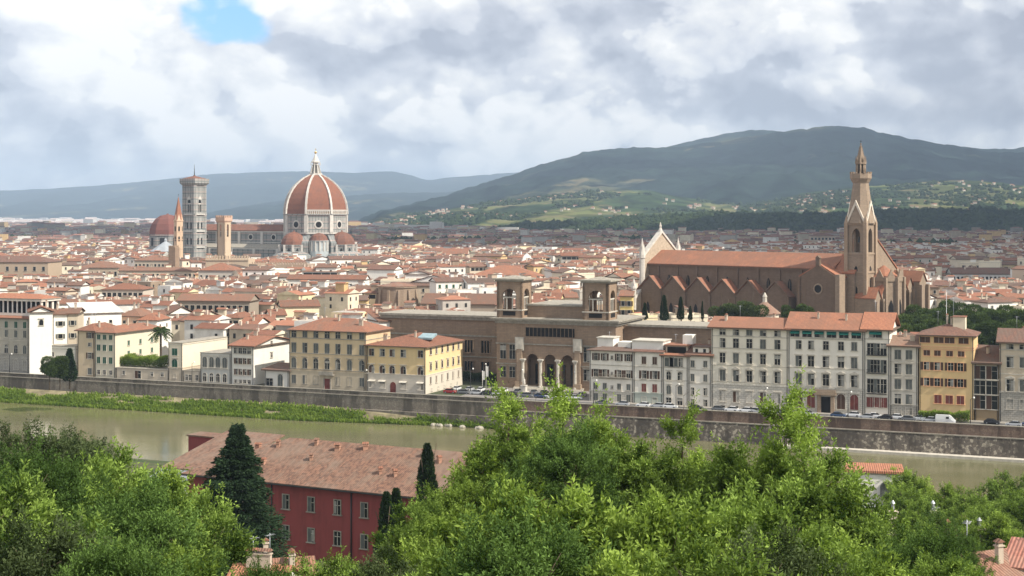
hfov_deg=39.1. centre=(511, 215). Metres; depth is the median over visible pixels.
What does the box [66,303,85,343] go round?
house
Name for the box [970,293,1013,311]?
house
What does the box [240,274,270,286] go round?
house
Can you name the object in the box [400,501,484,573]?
broadleaf tree
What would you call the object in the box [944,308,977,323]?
park tree
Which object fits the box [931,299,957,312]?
park tree
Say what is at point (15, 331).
window
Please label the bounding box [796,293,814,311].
tree
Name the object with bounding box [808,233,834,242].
house
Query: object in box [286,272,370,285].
house
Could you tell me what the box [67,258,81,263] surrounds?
house
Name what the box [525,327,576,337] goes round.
attic window
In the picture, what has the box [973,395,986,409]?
window
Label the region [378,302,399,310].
house
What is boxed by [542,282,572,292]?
house
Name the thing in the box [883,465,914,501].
broadleaf tree
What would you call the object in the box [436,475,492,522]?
broadleaf tree
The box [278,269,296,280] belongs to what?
house
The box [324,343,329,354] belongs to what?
window
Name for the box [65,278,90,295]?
house
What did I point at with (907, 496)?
broadleaf tree
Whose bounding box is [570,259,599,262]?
house
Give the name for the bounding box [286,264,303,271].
house
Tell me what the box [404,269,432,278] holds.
house
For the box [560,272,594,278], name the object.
house
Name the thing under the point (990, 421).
parked car
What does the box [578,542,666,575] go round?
broadleaf tree
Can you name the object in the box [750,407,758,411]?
parked car
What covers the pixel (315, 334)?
window
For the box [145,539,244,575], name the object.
broadleaf tree
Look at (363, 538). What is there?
window
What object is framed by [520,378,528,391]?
monument
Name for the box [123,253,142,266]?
house
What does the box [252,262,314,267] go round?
house
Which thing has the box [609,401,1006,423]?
pavement
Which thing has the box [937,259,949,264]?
house
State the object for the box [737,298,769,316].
tree
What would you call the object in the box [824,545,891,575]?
broadleaf tree
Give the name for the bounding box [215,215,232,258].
castle tower
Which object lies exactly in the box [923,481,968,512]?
broadleaf tree
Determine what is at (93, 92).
sky
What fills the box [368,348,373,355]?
window
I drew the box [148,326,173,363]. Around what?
palm tree
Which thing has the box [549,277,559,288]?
house
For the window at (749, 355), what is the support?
in the palazzo at (749, 364)
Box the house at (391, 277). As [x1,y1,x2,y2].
[380,273,415,284]
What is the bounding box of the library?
[378,275,711,391]
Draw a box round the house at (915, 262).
[906,259,923,266]
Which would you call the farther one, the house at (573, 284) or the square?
the house at (573, 284)
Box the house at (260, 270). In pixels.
[242,265,275,275]
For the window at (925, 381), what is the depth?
398.71 m
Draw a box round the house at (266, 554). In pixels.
[227,536,301,575]
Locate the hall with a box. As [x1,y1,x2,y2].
[375,282,418,305]
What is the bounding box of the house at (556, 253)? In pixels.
[547,249,562,260]
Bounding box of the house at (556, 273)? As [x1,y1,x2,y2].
[551,268,578,277]
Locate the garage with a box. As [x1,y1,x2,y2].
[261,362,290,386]
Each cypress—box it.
[372,491,394,570]
[391,487,405,542]
[415,442,439,501]
[642,295,647,319]
[659,288,669,320]
[676,290,684,320]
[688,295,692,320]
[699,297,703,321]
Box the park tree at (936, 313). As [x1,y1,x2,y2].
[916,307,952,322]
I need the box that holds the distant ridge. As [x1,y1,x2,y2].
[206,191,455,220]
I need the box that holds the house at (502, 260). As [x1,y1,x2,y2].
[490,259,511,262]
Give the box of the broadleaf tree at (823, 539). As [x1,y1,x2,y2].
[684,476,882,575]
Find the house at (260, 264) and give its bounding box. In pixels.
[249,263,275,267]
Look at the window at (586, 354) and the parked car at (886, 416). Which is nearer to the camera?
the parked car at (886, 416)
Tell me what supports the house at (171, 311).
on the ground at (474, 384)
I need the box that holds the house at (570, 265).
[553,260,576,268]
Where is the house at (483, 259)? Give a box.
[462,257,490,261]
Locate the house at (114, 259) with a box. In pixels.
[99,256,124,263]
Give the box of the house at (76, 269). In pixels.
[68,264,88,275]
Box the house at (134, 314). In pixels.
[122,301,154,324]
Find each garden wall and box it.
[115,365,168,380]
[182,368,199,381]
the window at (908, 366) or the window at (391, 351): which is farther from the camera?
the window at (391, 351)
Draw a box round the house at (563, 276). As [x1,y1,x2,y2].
[559,274,584,278]
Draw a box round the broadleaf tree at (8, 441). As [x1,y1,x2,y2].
[0,416,45,476]
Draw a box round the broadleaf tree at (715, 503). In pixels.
[666,476,761,561]
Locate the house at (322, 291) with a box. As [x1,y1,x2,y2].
[319,288,327,294]
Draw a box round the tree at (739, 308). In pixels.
[732,301,746,316]
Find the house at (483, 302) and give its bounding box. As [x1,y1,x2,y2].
[420,289,503,311]
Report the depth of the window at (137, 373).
493.67 m
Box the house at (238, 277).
[229,273,248,279]
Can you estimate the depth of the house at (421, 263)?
969.29 m
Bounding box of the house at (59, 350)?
[52,343,77,374]
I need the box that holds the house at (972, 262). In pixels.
[960,258,978,266]
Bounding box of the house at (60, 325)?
[53,303,67,343]
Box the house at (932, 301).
[930,294,937,308]
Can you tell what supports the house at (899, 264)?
on the ground at (474, 384)
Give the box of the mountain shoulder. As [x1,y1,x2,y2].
[669,130,1023,152]
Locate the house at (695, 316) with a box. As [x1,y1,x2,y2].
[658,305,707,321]
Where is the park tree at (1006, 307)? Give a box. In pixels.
[996,304,1014,310]
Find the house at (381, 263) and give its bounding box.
[369,261,392,264]
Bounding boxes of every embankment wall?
[0,372,504,428]
[504,400,1023,458]
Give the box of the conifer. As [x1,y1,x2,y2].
[199,423,296,575]
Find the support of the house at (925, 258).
on the ground at (474, 384)
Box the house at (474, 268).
[464,263,486,273]
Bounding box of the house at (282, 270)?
[265,264,291,272]
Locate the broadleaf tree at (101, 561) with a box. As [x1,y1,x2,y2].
[52,518,202,575]
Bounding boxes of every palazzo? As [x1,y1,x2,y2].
[0,293,61,373]
[74,313,114,376]
[91,317,160,377]
[168,336,227,381]
[200,349,230,383]
[227,329,288,384]
[285,307,393,390]
[363,330,465,393]
[586,331,636,402]
[631,338,671,403]
[659,334,695,404]
[685,339,713,406]
[707,313,791,408]
[784,311,866,414]
[860,300,900,414]
[886,330,920,416]
[916,298,980,419]
[971,345,1001,420]
[996,326,1023,421]
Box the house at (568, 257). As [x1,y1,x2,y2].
[560,251,582,262]
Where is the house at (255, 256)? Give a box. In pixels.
[243,254,260,258]
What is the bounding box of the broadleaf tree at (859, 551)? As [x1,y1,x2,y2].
[822,526,916,575]
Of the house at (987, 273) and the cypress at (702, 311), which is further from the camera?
the house at (987, 273)
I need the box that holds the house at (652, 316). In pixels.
[629,311,657,320]
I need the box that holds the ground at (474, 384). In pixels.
[258,380,974,419]
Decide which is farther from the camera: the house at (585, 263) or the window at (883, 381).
the house at (585, 263)
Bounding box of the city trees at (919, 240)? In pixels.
[7,228,1023,251]
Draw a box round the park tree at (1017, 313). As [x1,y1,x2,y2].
[1009,308,1023,321]
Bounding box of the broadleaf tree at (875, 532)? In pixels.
[843,510,944,575]
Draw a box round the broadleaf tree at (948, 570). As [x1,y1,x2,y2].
[887,545,994,575]
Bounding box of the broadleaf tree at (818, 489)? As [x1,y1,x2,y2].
[724,437,912,545]
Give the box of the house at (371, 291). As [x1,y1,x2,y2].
[363,283,379,307]
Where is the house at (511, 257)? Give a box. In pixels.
[507,255,522,259]
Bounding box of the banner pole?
[482,371,484,386]
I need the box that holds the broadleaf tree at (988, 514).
[964,501,1021,537]
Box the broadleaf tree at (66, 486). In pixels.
[0,428,134,536]
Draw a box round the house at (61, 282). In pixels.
[46,275,77,287]
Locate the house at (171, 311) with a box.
[163,303,192,341]
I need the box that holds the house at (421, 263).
[409,259,440,267]
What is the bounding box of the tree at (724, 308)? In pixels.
[707,296,736,316]
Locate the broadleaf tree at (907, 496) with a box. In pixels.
[879,482,933,522]
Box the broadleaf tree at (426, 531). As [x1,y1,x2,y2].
[391,511,451,571]
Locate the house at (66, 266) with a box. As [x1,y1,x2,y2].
[60,258,76,273]
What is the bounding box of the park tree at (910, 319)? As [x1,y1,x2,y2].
[898,313,915,330]
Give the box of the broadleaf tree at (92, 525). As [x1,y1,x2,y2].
[38,503,138,574]
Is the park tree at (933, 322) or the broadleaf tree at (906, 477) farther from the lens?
the park tree at (933, 322)
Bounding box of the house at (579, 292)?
[571,287,589,299]
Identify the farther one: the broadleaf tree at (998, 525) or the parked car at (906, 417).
the parked car at (906, 417)
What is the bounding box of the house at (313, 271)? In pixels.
[302,263,345,274]
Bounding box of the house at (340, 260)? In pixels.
[327,255,362,264]
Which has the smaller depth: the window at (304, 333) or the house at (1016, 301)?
the window at (304, 333)
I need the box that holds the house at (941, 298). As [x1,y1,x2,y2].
[936,293,957,306]
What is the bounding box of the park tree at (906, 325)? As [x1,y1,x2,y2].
[897,322,919,332]
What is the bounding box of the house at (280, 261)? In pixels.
[267,260,294,262]
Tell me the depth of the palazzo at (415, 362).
457.87 m
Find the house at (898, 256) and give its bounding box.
[890,252,913,261]
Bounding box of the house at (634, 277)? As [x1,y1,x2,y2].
[623,275,638,283]
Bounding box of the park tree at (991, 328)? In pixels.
[978,319,1013,344]
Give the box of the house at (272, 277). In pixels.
[258,275,278,280]
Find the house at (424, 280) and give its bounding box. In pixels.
[411,269,447,282]
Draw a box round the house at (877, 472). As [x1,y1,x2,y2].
[844,462,903,546]
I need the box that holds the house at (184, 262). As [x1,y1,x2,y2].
[179,259,189,266]
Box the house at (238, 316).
[227,307,255,323]
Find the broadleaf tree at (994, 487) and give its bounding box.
[974,468,1023,512]
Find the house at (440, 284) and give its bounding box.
[428,273,463,292]
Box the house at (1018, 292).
[997,286,1023,304]
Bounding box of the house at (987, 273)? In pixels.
[946,265,1009,279]
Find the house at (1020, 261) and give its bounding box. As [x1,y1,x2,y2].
[1017,258,1023,265]
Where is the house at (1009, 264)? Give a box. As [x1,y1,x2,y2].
[996,258,1016,267]
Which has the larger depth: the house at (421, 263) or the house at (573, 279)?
the house at (421, 263)
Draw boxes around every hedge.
[120,352,167,367]
[462,371,496,381]
[917,409,969,421]
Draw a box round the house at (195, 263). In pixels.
[189,260,201,268]
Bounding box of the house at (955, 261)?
[949,252,983,266]
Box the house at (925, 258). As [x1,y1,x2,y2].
[906,251,936,262]
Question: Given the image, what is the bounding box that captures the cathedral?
[206,148,363,258]
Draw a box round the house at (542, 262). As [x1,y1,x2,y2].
[527,259,548,265]
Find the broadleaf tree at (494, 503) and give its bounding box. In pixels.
[427,471,590,573]
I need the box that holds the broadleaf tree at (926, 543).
[861,516,971,575]
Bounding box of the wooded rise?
[695,211,1013,229]
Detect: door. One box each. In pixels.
[390,382,395,392]
[535,364,537,383]
[547,364,553,383]
[563,365,564,384]
[571,365,572,384]
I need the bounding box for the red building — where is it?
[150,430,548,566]
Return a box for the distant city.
[0,217,1023,243]
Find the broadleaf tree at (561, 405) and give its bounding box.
[529,362,585,439]
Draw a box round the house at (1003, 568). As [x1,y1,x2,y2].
[946,521,1023,575]
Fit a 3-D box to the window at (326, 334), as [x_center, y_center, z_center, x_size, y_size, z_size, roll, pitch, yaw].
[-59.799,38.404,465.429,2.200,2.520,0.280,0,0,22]
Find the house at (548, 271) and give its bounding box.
[544,265,568,277]
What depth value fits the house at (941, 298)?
666.67 m
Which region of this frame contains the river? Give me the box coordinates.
[0,402,1023,504]
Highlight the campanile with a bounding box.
[180,164,208,257]
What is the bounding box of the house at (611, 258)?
[596,253,614,260]
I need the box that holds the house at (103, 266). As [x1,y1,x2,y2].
[81,260,130,277]
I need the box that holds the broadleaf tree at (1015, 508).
[995,485,1023,536]
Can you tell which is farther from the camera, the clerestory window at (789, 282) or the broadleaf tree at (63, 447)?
the clerestory window at (789, 282)
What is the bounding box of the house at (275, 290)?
[262,287,290,293]
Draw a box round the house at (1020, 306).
[1013,303,1023,309]
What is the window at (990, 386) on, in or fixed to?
in the palazzo at (987, 363)
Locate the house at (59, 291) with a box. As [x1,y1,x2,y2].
[45,282,78,295]
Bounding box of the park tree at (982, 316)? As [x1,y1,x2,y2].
[966,312,991,331]
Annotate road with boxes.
[258,385,1004,424]
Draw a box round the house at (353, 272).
[346,269,359,274]
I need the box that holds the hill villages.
[380,180,1021,225]
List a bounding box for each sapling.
[476,367,530,464]
[509,391,553,499]
[567,382,624,507]
[657,386,706,496]
[703,431,747,497]
[751,363,816,480]
[768,386,830,527]
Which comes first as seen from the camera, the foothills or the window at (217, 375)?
the window at (217, 375)
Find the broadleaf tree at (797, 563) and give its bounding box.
[681,510,856,575]
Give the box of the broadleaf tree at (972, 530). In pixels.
[953,508,994,551]
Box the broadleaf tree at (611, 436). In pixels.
[549,416,653,514]
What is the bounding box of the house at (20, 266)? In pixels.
[0,255,61,278]
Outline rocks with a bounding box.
[430,423,483,428]
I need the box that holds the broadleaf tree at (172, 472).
[130,460,217,547]
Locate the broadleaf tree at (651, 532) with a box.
[583,484,743,575]
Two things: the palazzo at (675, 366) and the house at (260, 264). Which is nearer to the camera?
the palazzo at (675, 366)
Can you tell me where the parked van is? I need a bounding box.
[935,414,955,422]
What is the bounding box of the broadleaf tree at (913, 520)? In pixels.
[890,498,954,538]
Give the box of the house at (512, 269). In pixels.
[474,262,542,277]
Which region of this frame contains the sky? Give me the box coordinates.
[0,0,1023,189]
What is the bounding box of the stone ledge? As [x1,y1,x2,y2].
[783,444,1023,462]
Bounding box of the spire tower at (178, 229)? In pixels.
[173,194,182,257]
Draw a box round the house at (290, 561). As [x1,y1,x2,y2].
[262,534,315,574]
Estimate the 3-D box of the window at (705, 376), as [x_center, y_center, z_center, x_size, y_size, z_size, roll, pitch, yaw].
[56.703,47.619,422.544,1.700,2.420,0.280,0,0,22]
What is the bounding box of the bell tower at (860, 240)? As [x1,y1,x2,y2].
[844,143,877,312]
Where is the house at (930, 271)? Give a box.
[921,264,935,277]
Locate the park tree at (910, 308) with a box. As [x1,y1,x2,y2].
[900,304,921,319]
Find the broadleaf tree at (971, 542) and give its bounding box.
[929,523,1000,575]
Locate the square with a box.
[461,387,594,401]
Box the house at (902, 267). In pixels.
[897,264,910,269]
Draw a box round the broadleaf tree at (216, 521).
[156,479,265,574]
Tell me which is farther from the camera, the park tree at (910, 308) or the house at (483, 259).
the house at (483, 259)
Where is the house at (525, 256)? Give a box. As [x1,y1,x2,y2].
[510,253,530,263]
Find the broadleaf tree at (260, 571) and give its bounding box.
[233,552,293,575]
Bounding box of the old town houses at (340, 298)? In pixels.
[0,238,1023,348]
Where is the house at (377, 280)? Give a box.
[373,277,398,284]
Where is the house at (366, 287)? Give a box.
[355,285,370,289]
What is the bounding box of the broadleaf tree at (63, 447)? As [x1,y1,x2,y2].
[5,413,112,496]
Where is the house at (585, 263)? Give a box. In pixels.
[576,259,593,267]
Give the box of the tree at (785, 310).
[781,299,796,317]
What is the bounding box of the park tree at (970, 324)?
[952,319,979,340]
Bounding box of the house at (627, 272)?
[605,268,638,279]
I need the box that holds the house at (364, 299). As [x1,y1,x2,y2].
[359,295,369,303]
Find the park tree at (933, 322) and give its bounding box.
[922,318,945,329]
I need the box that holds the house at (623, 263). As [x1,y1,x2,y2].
[605,258,634,267]
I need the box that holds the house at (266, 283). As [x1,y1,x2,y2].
[250,281,273,287]
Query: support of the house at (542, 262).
on the ground at (474, 384)
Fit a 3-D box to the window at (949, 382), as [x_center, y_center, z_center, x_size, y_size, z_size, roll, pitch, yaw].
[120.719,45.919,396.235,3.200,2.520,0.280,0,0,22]
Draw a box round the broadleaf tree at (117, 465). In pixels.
[55,435,195,517]
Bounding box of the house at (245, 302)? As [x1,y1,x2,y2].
[176,290,259,313]
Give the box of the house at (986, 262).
[979,256,1001,266]
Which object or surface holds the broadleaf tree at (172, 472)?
on the hillside
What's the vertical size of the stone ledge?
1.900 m
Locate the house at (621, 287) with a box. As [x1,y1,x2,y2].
[617,279,638,292]
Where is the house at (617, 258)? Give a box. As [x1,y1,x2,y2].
[613,256,631,260]
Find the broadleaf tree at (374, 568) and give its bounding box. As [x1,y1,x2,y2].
[338,535,438,575]
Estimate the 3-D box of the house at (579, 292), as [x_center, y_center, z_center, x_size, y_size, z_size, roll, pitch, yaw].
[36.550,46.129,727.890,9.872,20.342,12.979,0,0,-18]
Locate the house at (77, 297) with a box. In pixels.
[60,293,80,299]
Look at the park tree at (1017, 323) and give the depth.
512.49 m
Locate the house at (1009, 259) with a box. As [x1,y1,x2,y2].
[999,254,1022,261]
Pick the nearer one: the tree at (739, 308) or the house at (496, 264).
the tree at (739, 308)
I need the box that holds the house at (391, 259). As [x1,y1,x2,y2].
[368,256,399,262]
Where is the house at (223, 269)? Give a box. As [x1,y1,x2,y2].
[197,261,241,278]
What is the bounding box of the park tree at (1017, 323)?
[1004,318,1023,327]
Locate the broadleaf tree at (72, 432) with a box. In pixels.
[50,420,135,482]
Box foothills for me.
[385,180,1023,227]
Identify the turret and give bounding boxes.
[169,246,178,266]
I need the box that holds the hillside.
[114,457,1023,575]
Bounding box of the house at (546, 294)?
[533,291,564,299]
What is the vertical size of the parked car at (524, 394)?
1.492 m
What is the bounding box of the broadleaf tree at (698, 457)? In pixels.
[653,444,718,520]
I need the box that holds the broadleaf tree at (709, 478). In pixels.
[665,431,761,522]
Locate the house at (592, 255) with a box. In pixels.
[578,251,607,263]
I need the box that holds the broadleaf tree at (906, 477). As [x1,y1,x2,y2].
[885,466,935,503]
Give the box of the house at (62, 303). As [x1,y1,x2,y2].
[59,299,78,307]
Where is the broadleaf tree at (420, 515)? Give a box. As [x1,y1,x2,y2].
[362,496,453,568]
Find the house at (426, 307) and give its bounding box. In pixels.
[415,304,437,309]
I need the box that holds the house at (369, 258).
[361,256,378,263]
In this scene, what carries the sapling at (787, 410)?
on the hillside
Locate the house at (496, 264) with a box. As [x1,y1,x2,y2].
[494,261,510,265]
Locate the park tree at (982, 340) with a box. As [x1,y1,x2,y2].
[972,322,995,344]
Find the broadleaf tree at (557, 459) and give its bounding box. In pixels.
[486,414,627,532]
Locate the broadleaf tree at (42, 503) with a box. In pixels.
[0,458,73,556]
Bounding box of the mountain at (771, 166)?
[358,126,1023,222]
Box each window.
[3,343,8,353]
[3,357,8,369]
[4,321,8,328]
[4,330,8,337]
[13,321,17,328]
[13,330,17,337]
[13,344,17,353]
[21,358,26,370]
[22,344,26,353]
[23,330,26,337]
[38,318,43,325]
[56,321,64,325]
[56,334,64,338]
[69,320,75,325]
[69,333,75,337]
[86,332,92,338]
[86,352,92,358]
[96,356,100,363]
[102,344,106,351]
[102,357,106,363]
[134,370,140,378]
[171,348,177,355]
[171,357,177,368]
[201,356,207,367]
[202,372,206,381]
[208,356,213,367]
[209,373,213,381]
[214,305,218,312]
[215,357,220,367]
[215,373,220,382]
[222,357,227,368]
[222,373,226,382]
[242,348,246,353]
[242,358,246,364]
[242,369,246,375]
[244,305,248,311]
[265,378,272,385]
[277,374,283,386]
[281,493,289,510]
[282,524,289,540]
[290,356,296,367]
[291,331,296,337]
[291,342,295,352]
[291,374,296,383]
[301,356,307,368]
[302,331,307,337]
[302,343,307,353]
[306,496,315,512]
[306,527,315,543]
[312,357,318,368]
[313,331,318,337]
[313,343,318,353]
[324,332,329,338]
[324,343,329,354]
[324,357,329,369]
[332,499,341,515]
[332,530,340,546]
[335,332,340,338]
[335,344,340,354]
[335,358,340,369]
[346,358,352,370]
[347,333,351,339]
[347,344,351,354]
[358,333,364,339]
[358,345,364,355]
[359,359,364,371]
[359,378,363,386]
[359,502,368,518]
[359,533,368,549]
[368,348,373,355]
[368,363,374,372]
[377,380,385,388]
[379,349,385,356]
[379,364,385,373]
[388,364,395,373]
[389,349,394,356]
[398,381,406,389]
[400,349,406,357]
[400,366,405,374]
[415,382,423,390]
[417,350,422,357]
[417,365,423,375]
[463,339,473,353]
[463,360,473,371]
[480,339,490,353]
[480,360,490,371]
[499,343,505,358]
[499,365,506,377]
[508,365,515,377]
[509,343,515,359]
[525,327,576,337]
[583,346,589,362]
[583,368,589,380]
[591,369,599,376]
[592,353,599,360]
[600,369,608,376]
[601,353,608,360]
[615,353,622,361]
[615,370,623,378]
[616,394,621,401]
[617,383,621,390]
[619,301,626,305]
[619,310,626,314]
[624,354,631,361]
[624,370,631,378]
[625,384,630,390]
[626,394,630,402]
[627,301,632,306]
[639,370,648,378]
[641,356,646,364]
[641,383,646,392]
[650,370,659,379]
[651,357,656,364]
[651,384,657,392]
[664,357,673,366]
[665,370,671,381]
[665,384,671,394]
[666,397,671,402]
[668,358,678,366]
[676,370,682,381]
[676,384,682,394]
[677,398,682,404]
[679,358,683,367]
[686,276,689,285]
[690,360,694,367]
[690,373,694,381]
[690,387,694,395]
[702,361,707,367]
[702,388,707,395]
[703,374,707,382]
[703,399,707,406]
[718,351,726,363]
[718,366,726,381]
[718,389,726,401]
[719,329,725,335]
[719,338,725,347]
[732,329,739,335]
[732,338,739,348]
[732,351,739,363]
[732,367,739,381]
[732,390,739,402]
[745,329,752,335]
[745,339,752,348]
[745,352,752,364]
[745,367,752,382]
[759,330,766,336]
[759,352,766,364]
[759,368,766,382]
[759,391,766,401]
[760,339,766,349]
[773,330,780,336]
[773,339,780,349]
[773,353,780,365]
[773,368,781,383]
[773,391,781,404]
[788,279,791,290]
[789,330,799,336]
[794,354,802,366]
[794,370,802,384]
[795,392,802,407]
[796,340,801,349]
[802,330,812,337]
[806,370,814,385]
[806,391,815,408]
[807,340,814,349]
[807,354,814,367]
[813,331,824,337]
[821,355,829,367]
[821,371,829,386]
[823,341,829,350]
[826,331,836,338]
[836,372,845,386]
[836,392,845,409]
[837,341,844,350]
[837,355,844,368]
[838,332,849,338]
[849,393,859,410]
[850,356,858,368]
[850,372,858,387]
[851,332,861,338]
[851,342,857,351]
[865,396,874,407]
[866,343,873,355]
[867,359,873,372]
[867,378,873,392]
[868,331,881,337]
[873,343,880,354]
[873,359,880,372]
[874,378,880,392]
[875,397,880,407]
[879,397,887,408]
[881,343,886,354]
[881,360,887,373]
[881,379,887,393]
[893,349,901,359]
[893,362,901,374]
[893,377,901,389]
[894,393,901,404]
[904,362,912,374]
[904,378,912,390]
[905,350,912,360]
[905,394,912,404]
[905,407,912,415]
[919,336,930,342]
[921,361,932,370]
[921,377,932,386]
[922,349,930,355]
[933,336,944,343]
[933,362,942,370]
[933,378,942,386]
[933,394,941,403]
[934,350,941,356]
[943,337,955,343]
[945,350,953,356]
[945,362,956,371]
[945,378,956,387]
[945,395,953,404]
[954,362,965,371]
[954,379,965,387]
[956,395,964,404]
[957,351,965,357]
[958,337,969,344]
[973,365,984,379]
[973,380,986,394]
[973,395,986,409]
[985,365,998,380]
[985,380,998,395]
[985,395,996,409]
[1005,344,1014,349]
[1005,355,1014,367]
[1005,376,1014,391]
[1005,398,1013,409]
[1018,344,1023,349]
[1018,356,1023,368]
[1018,376,1023,392]
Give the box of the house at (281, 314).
[264,304,286,320]
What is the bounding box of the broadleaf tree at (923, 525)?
[898,518,938,540]
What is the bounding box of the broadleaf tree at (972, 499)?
[942,486,1000,525]
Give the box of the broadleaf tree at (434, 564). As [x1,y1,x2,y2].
[394,524,503,575]
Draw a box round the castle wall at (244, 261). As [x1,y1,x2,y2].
[205,256,254,266]
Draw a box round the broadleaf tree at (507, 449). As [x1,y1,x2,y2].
[473,418,549,499]
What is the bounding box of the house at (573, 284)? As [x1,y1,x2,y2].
[559,276,578,287]
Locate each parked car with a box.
[443,388,456,393]
[453,385,461,389]
[457,389,469,393]
[470,389,481,394]
[480,390,491,394]
[520,392,533,397]
[530,389,537,393]
[534,393,545,397]
[571,394,582,399]
[594,399,607,403]
[615,400,629,405]
[636,401,650,406]
[650,402,663,406]
[663,403,677,407]
[688,404,703,408]
[711,405,724,410]
[724,406,738,410]
[738,407,750,411]
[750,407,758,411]
[830,411,845,416]
[846,411,860,416]
[858,413,874,417]
[871,412,880,417]
[877,414,892,418]
[891,413,902,419]
[900,415,916,420]
[913,415,925,419]
[921,416,934,421]
[984,418,999,424]
[1005,420,1021,425]
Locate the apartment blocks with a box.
[356,222,578,229]
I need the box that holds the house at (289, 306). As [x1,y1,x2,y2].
[276,296,320,317]
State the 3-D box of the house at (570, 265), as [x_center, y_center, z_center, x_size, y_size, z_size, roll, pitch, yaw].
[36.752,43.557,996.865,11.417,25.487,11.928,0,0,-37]
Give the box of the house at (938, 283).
[928,281,955,290]
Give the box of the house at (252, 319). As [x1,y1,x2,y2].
[242,312,270,323]
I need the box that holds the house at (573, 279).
[559,277,586,287]
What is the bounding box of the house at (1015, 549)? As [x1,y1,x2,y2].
[1007,537,1023,571]
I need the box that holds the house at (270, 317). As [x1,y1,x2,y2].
[257,309,275,321]
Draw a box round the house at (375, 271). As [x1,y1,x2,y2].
[366,265,402,282]
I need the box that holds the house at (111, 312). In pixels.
[66,301,122,325]
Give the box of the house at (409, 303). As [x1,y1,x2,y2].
[391,300,415,308]
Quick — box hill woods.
[368,179,1023,231]
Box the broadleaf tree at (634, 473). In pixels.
[588,427,700,521]
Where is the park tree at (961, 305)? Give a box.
[950,302,969,317]
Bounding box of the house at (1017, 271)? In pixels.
[1011,266,1023,280]
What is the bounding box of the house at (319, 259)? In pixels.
[306,256,328,266]
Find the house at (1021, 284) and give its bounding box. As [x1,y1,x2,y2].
[1008,282,1023,287]
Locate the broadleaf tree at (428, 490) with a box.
[383,475,463,532]
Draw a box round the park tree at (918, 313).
[905,308,933,323]
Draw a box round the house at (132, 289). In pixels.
[100,279,153,299]
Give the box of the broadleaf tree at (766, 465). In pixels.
[718,441,802,529]
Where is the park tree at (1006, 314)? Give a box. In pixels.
[992,309,1022,323]
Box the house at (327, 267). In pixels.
[315,261,341,270]
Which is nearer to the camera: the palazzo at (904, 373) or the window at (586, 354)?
the palazzo at (904, 373)
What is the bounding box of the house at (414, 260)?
[406,258,417,262]
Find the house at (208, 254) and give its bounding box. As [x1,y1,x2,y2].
[199,253,213,260]
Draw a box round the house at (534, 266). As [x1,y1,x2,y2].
[524,259,546,273]
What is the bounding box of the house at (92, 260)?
[86,258,100,262]
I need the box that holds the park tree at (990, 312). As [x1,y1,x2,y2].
[982,308,1012,323]
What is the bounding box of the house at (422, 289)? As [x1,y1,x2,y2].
[390,282,429,305]
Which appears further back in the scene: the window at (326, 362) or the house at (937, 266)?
the house at (937, 266)
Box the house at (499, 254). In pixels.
[473,250,507,258]
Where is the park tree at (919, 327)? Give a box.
[901,323,929,332]
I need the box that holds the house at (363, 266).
[355,260,377,270]
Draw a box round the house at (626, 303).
[619,285,634,314]
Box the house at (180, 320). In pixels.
[178,309,218,339]
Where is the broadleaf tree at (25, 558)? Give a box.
[0,496,115,575]
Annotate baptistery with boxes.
[150,238,172,254]
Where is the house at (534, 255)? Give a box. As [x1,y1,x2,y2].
[531,252,550,260]
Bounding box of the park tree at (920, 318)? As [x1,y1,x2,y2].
[916,313,934,323]
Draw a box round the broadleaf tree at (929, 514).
[904,500,962,549]
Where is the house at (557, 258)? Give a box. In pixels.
[555,254,560,262]
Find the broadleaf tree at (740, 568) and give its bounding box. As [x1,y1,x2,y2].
[636,526,802,575]
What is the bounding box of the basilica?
[631,222,929,321]
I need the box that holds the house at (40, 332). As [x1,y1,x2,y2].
[27,300,54,373]
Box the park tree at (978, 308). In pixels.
[967,303,983,321]
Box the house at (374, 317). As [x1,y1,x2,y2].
[365,308,394,326]
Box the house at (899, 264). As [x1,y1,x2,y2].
[895,263,906,266]
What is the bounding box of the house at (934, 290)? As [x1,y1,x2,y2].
[930,279,939,296]
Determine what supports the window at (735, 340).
in the palazzo at (749, 364)
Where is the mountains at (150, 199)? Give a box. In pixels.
[0,171,518,219]
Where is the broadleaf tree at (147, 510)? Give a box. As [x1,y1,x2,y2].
[57,466,235,575]
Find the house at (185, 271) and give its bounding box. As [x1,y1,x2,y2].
[118,264,200,277]
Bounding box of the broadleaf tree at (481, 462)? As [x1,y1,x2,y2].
[429,435,536,506]
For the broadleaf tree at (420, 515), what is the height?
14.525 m
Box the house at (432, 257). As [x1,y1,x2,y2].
[423,253,450,262]
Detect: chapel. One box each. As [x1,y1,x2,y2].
[149,214,173,248]
[759,292,780,317]
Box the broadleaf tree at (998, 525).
[979,509,1023,549]
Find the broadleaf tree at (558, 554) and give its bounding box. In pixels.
[436,486,622,575]
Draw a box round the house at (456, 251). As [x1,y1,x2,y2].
[436,248,469,257]
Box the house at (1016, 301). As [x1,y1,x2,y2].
[989,296,1022,305]
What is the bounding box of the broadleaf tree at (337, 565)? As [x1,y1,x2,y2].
[282,545,366,575]
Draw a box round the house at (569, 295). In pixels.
[557,289,578,299]
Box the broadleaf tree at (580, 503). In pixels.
[507,473,663,575]
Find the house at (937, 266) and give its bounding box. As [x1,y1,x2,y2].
[928,259,942,277]
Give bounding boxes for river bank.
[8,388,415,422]
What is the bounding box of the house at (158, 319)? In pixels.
[136,308,171,363]
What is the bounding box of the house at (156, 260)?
[133,253,168,266]

